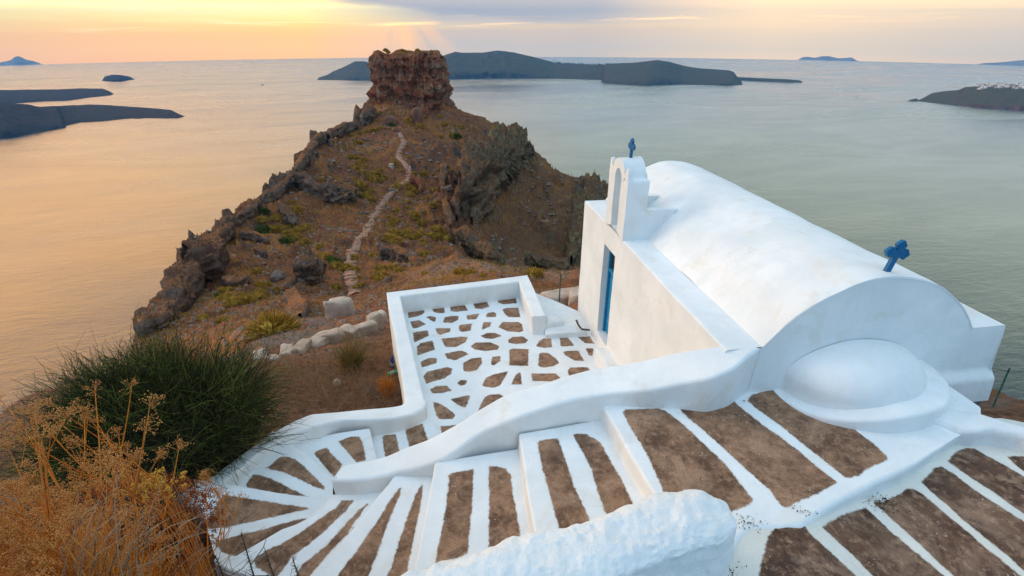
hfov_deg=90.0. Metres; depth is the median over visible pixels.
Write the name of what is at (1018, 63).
island
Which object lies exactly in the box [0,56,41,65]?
island
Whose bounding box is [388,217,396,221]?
hill shrub
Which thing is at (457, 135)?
hill shrub
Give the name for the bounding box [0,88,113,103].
island
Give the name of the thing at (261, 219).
hill shrub
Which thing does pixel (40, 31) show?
sky
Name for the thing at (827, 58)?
island
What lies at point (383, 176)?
hill shrub
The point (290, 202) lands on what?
hill shrub
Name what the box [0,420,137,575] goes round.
dry fennel
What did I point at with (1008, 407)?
hillside
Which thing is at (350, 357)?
broom shrub
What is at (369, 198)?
hill shrub
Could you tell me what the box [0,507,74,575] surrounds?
dry fennel
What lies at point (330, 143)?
boulder
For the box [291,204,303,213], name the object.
hill shrub
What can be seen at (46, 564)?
dry fennel
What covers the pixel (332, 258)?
hill shrub
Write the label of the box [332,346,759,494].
parapet wall
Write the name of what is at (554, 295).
masonry block
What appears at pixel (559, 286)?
fence post
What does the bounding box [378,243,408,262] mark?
rock
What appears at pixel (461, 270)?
hill shrub
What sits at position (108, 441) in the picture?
dry fennel
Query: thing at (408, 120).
hill shrub
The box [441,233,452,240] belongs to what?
hill shrub
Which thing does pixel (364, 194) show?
hill shrub
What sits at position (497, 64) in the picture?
island
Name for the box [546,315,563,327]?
white boulder
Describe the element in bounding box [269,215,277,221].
hill shrub
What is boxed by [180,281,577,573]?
gravel
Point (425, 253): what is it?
hill shrub
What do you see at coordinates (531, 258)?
crag
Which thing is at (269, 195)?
crag
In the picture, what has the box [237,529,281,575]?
dry thistle
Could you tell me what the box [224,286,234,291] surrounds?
hill shrub
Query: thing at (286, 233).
hill shrub
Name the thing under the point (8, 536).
dry fennel
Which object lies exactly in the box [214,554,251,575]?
dry thistle
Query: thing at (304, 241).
hill shrub
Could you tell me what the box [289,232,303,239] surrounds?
hill shrub
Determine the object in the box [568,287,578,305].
masonry block
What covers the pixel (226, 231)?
crag
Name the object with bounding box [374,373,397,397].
dry shrub
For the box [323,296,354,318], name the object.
masonry block
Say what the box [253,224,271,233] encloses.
hill shrub
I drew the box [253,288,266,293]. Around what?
hill shrub
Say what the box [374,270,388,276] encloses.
hill shrub
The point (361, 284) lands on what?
hill shrub
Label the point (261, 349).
masonry block
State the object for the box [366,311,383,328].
masonry block
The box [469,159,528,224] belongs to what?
crag
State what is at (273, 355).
masonry block
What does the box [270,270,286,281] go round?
boulder
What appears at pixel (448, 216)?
crag
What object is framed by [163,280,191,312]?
crag
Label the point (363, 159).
hill shrub
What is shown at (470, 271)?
hill shrub
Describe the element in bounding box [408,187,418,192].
hill shrub
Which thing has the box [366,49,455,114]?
rock tower
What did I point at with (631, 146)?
cross
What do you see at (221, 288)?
hill shrub
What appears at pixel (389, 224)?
hill shrub
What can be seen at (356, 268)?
hill shrub
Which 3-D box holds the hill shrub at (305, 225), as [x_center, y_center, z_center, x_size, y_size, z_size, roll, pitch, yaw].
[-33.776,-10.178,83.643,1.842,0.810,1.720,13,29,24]
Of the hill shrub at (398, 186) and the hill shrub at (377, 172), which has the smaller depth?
the hill shrub at (398, 186)
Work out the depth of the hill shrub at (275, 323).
18.71 m
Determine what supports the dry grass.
on the hillside
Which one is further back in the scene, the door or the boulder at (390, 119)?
the boulder at (390, 119)
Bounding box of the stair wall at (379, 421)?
[176,400,426,550]
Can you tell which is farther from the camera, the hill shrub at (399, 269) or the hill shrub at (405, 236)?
the hill shrub at (405, 236)
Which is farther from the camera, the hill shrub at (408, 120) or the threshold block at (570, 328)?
the hill shrub at (408, 120)
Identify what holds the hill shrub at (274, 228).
on the hillside
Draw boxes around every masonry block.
[252,348,267,360]
[270,354,280,359]
[279,343,293,355]
[290,338,311,352]
[311,331,329,347]
[321,327,344,342]
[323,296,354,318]
[340,324,360,338]
[353,320,378,334]
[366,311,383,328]
[378,310,387,323]
[540,286,578,305]
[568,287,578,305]
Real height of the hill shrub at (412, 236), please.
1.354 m
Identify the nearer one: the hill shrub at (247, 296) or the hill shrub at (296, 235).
the hill shrub at (247, 296)
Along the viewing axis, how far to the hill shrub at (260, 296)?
46.89 m
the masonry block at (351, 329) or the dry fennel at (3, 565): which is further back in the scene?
the masonry block at (351, 329)
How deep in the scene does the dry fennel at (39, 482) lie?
2.79 m
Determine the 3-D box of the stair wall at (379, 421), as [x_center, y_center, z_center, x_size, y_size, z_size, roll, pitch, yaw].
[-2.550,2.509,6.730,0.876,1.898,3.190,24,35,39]
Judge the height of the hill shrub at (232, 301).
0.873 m
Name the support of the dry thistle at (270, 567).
on the hillside
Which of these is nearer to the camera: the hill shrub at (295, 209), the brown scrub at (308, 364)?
the brown scrub at (308, 364)
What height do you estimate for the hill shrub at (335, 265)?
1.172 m
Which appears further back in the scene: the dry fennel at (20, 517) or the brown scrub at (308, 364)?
the brown scrub at (308, 364)
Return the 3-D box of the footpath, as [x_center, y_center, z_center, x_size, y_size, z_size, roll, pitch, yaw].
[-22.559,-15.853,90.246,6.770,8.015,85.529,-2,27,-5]
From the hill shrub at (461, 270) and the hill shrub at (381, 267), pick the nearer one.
the hill shrub at (461, 270)
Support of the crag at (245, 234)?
on the hillside
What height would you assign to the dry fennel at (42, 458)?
1.142 m
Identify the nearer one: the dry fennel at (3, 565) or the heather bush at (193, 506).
the dry fennel at (3, 565)
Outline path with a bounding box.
[728,418,1023,575]
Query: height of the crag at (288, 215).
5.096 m
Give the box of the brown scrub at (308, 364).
[208,322,402,415]
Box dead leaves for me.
[728,400,949,575]
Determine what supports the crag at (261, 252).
on the hillside
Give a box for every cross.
[628,138,635,157]
[883,239,909,271]
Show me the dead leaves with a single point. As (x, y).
(885, 498)
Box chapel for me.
[578,156,1005,432]
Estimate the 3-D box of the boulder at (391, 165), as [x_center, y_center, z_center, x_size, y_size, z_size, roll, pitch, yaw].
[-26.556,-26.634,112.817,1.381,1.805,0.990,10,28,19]
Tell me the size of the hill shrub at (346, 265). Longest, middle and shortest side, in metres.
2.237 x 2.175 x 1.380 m
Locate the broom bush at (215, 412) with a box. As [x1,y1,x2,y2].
[0,302,317,534]
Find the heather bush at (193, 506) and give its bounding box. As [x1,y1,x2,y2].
[42,469,230,575]
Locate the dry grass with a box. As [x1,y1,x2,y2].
[0,316,398,575]
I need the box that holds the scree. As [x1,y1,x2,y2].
[130,103,595,350]
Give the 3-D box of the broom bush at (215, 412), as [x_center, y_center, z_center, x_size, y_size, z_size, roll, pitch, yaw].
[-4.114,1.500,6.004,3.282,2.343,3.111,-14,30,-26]
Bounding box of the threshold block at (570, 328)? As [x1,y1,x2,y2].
[545,319,587,338]
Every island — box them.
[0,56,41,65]
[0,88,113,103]
[0,103,184,138]
[102,75,134,81]
[317,50,742,85]
[738,77,801,82]
[798,56,856,60]
[909,85,1023,110]
[980,60,1023,65]
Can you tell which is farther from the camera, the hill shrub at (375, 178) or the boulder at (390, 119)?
the boulder at (390, 119)
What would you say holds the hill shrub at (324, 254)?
on the hillside
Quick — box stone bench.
[594,348,616,368]
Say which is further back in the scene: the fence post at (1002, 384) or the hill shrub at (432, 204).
the hill shrub at (432, 204)
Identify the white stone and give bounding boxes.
[333,379,341,386]
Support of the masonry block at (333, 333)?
on the hillside
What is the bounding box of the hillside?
[0,97,1023,575]
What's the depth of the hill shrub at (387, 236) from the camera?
79.05 m
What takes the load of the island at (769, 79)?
in the sea
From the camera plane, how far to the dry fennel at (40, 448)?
3.06 m
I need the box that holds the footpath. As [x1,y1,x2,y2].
[343,132,412,295]
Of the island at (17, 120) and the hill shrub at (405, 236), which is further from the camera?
the island at (17, 120)
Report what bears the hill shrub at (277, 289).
on the hillside
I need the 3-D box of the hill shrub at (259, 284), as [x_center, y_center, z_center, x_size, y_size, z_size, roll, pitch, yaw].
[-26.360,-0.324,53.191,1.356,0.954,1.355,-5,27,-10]
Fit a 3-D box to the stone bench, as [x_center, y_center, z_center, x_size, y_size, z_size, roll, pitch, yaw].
[1.601,1.284,8.543,0.284,0.306,0.654,-3,27,-7]
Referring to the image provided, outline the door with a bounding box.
[605,255,614,334]
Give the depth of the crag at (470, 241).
85.69 m
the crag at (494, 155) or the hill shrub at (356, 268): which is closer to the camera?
the hill shrub at (356, 268)
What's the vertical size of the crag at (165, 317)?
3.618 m
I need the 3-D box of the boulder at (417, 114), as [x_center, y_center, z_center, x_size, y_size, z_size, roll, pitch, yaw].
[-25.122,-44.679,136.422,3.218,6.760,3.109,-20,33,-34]
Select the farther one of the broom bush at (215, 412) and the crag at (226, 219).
the crag at (226, 219)
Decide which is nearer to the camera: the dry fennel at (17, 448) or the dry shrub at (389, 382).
the dry fennel at (17, 448)
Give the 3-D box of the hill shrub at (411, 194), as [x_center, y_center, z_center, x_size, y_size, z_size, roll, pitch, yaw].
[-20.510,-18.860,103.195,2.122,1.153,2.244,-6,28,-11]
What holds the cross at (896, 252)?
on the chapel
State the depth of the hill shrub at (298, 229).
80.95 m
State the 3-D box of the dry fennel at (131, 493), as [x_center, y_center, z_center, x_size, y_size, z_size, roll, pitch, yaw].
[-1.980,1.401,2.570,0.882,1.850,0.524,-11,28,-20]
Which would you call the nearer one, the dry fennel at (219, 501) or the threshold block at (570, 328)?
the dry fennel at (219, 501)
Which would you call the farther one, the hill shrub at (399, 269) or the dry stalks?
the hill shrub at (399, 269)
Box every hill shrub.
[196,314,209,320]
[214,291,235,300]
[215,286,225,292]
[218,315,228,322]
[222,295,245,307]
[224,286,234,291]
[240,294,252,303]
[240,308,302,343]
[244,296,257,303]
[250,266,262,273]
[252,281,264,287]
[252,293,267,299]
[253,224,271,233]
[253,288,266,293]
[254,215,269,222]
[258,207,271,214]
[264,281,272,286]
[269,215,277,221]
[269,225,280,232]
[272,286,280,291]
[276,215,284,222]
[278,224,288,230]
[278,236,294,243]
[280,227,292,237]
[285,199,294,205]
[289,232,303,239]
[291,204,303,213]
[293,227,302,232]
[298,237,310,245]
[299,223,310,227]
[315,242,324,249]
[317,251,333,258]
[324,255,342,263]
[329,260,342,268]
[331,283,341,289]
[340,262,354,271]
[347,153,356,159]
[348,265,360,270]
[350,254,358,259]
[354,180,364,185]
[357,169,366,174]
[357,182,367,187]
[357,281,365,286]
[359,157,367,161]
[360,190,372,197]
[364,195,376,201]
[367,251,377,257]
[369,174,379,182]
[372,169,381,175]
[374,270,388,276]
[378,263,387,269]
[379,174,386,179]
[380,232,395,240]
[386,222,395,227]
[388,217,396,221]
[388,263,399,269]
[391,183,402,188]
[391,229,403,235]
[391,235,403,244]
[393,265,404,271]
[401,233,409,239]
[404,117,412,122]
[405,184,414,189]
[405,191,415,196]
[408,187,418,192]
[409,211,420,219]
[409,233,418,239]
[415,123,424,127]
[416,217,425,225]
[418,238,428,242]
[419,249,430,256]
[420,169,429,175]
[425,231,438,239]
[428,201,438,207]
[430,224,442,230]
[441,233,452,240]
[452,266,464,274]
[454,132,462,138]
[462,268,477,274]
[524,266,544,278]
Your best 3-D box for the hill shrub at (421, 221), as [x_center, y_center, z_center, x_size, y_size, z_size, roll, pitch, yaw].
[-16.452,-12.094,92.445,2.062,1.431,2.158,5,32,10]
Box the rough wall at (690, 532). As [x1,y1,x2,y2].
[401,489,736,575]
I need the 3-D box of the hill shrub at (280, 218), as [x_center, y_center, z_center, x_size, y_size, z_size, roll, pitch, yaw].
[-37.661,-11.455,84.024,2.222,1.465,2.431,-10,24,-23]
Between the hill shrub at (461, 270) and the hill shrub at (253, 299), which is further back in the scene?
the hill shrub at (253, 299)
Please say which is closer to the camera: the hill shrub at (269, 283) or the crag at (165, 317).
the crag at (165, 317)
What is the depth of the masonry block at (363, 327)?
13.55 m
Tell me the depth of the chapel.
5.59 m
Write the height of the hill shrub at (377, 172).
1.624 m
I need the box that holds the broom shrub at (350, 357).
[324,326,372,373]
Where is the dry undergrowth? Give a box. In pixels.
[0,488,224,575]
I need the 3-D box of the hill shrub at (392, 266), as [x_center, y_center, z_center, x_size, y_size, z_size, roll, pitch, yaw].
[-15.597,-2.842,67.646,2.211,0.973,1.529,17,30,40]
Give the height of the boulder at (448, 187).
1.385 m
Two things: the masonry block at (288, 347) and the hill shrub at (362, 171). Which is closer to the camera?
the masonry block at (288, 347)
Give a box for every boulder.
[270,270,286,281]
[328,139,333,147]
[384,116,397,125]
[388,163,394,168]
[411,107,423,123]
[444,185,451,191]
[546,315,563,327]
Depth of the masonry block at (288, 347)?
11.93 m
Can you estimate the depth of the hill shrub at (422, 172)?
113.20 m
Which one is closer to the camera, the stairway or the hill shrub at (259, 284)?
the stairway
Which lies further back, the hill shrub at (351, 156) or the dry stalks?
the hill shrub at (351, 156)
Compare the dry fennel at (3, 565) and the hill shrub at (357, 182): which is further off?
the hill shrub at (357, 182)
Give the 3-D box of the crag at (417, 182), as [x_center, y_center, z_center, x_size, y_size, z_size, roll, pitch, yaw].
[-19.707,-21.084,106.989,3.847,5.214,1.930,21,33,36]
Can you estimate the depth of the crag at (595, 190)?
99.25 m
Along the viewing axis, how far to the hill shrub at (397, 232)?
85.87 m
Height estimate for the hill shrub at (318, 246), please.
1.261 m
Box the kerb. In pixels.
[214,559,261,575]
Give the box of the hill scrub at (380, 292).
[130,104,599,356]
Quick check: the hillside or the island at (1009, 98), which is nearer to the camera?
the hillside
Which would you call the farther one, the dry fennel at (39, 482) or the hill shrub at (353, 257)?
the hill shrub at (353, 257)
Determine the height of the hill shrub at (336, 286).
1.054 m
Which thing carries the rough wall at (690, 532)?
on the stairway
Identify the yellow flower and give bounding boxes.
[118,467,233,575]
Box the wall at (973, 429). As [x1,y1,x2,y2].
[934,409,1023,454]
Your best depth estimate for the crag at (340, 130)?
124.74 m
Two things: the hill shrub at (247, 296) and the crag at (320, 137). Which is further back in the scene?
the crag at (320, 137)
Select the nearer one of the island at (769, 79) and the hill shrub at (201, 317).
the hill shrub at (201, 317)
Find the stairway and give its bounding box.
[194,386,980,575]
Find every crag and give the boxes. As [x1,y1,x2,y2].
[133,309,178,337]
[140,260,205,329]
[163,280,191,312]
[179,235,230,282]
[199,222,235,243]
[211,215,236,232]
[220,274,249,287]
[236,199,262,225]
[239,229,269,244]
[253,246,267,258]
[258,191,281,202]
[261,172,295,203]
[277,200,297,225]
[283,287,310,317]
[292,255,326,285]
[293,141,318,172]
[294,171,357,204]
[312,131,328,145]
[326,121,358,138]
[359,105,377,126]
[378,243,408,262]
[409,174,424,192]
[438,162,454,227]
[447,122,537,220]
[451,225,505,265]
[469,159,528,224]
[524,250,568,270]
[563,180,608,266]
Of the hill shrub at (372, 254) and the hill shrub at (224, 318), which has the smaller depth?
the hill shrub at (224, 318)
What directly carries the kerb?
attached to the stairway
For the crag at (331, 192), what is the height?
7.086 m
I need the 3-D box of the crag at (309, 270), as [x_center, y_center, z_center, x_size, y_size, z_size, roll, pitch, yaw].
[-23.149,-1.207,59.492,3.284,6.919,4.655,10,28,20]
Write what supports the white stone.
on the hillside
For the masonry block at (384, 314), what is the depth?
16.23 m
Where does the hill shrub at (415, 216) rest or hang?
on the hillside
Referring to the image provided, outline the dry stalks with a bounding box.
[61,471,277,575]
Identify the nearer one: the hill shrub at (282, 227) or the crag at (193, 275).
the crag at (193, 275)
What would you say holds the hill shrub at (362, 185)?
on the hillside
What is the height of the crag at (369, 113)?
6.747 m
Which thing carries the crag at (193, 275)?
on the hillside
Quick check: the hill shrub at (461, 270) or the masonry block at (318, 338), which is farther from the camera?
the hill shrub at (461, 270)
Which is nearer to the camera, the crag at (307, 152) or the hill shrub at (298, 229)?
the hill shrub at (298, 229)
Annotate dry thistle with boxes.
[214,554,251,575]
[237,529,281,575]
[239,547,291,575]
[274,554,299,575]
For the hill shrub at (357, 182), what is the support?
on the hillside
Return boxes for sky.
[0,0,1023,63]
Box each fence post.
[559,273,560,300]
[992,368,1023,406]
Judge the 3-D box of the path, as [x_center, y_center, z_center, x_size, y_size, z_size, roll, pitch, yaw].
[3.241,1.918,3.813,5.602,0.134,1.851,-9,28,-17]
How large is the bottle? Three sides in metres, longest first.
0.287 x 0.082 x 0.082 m
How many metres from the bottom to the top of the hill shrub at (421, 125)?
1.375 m
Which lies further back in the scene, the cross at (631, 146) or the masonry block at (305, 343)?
the masonry block at (305, 343)
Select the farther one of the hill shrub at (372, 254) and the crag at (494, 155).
the crag at (494, 155)
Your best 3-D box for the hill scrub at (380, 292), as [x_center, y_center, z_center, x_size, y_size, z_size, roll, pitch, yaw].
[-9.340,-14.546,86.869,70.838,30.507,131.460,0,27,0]
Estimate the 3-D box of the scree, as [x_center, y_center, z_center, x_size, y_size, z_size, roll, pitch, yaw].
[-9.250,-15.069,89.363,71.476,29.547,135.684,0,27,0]
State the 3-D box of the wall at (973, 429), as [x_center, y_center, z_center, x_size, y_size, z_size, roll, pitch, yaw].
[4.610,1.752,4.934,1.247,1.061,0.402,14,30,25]
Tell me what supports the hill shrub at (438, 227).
on the hillside
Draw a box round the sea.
[0,57,1023,413]
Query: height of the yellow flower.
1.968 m
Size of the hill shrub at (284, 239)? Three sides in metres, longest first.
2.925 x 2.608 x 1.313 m
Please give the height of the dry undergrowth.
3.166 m
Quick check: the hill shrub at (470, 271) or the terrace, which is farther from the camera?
the hill shrub at (470, 271)
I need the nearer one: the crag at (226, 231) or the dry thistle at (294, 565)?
the dry thistle at (294, 565)
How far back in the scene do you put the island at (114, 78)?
3006.21 m
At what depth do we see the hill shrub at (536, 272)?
38.63 m
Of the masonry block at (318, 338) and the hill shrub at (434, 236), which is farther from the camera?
the hill shrub at (434, 236)
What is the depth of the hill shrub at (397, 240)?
78.55 m
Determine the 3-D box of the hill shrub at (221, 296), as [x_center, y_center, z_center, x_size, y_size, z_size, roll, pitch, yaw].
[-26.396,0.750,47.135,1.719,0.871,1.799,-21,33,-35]
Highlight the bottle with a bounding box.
[390,355,393,367]
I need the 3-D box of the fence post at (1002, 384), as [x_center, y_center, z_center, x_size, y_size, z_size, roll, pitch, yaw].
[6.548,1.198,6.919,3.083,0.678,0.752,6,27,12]
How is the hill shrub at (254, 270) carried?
on the hillside
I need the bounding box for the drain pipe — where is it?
[575,320,589,330]
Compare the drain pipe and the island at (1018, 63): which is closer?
the drain pipe
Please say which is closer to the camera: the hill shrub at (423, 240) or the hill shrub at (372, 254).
the hill shrub at (372, 254)
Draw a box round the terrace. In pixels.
[386,275,597,433]
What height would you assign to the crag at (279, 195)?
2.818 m
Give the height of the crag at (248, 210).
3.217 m
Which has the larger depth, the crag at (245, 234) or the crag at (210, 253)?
the crag at (245, 234)
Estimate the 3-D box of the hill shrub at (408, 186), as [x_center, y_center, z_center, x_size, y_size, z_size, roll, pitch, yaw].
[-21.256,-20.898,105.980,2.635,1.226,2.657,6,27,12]
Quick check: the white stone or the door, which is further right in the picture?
the door
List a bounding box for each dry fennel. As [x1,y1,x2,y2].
[0,379,133,558]
[0,390,194,575]
[0,393,134,555]
[0,399,125,575]
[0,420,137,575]
[0,425,123,575]
[0,426,57,479]
[0,457,132,575]
[0,469,143,575]
[0,505,141,575]
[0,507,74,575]
[2,485,117,575]
[4,433,70,490]
[30,376,168,575]
[78,468,248,575]
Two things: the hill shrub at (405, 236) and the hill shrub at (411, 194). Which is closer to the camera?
the hill shrub at (405, 236)
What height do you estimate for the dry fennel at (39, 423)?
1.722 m
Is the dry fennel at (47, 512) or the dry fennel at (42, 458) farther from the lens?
the dry fennel at (42, 458)

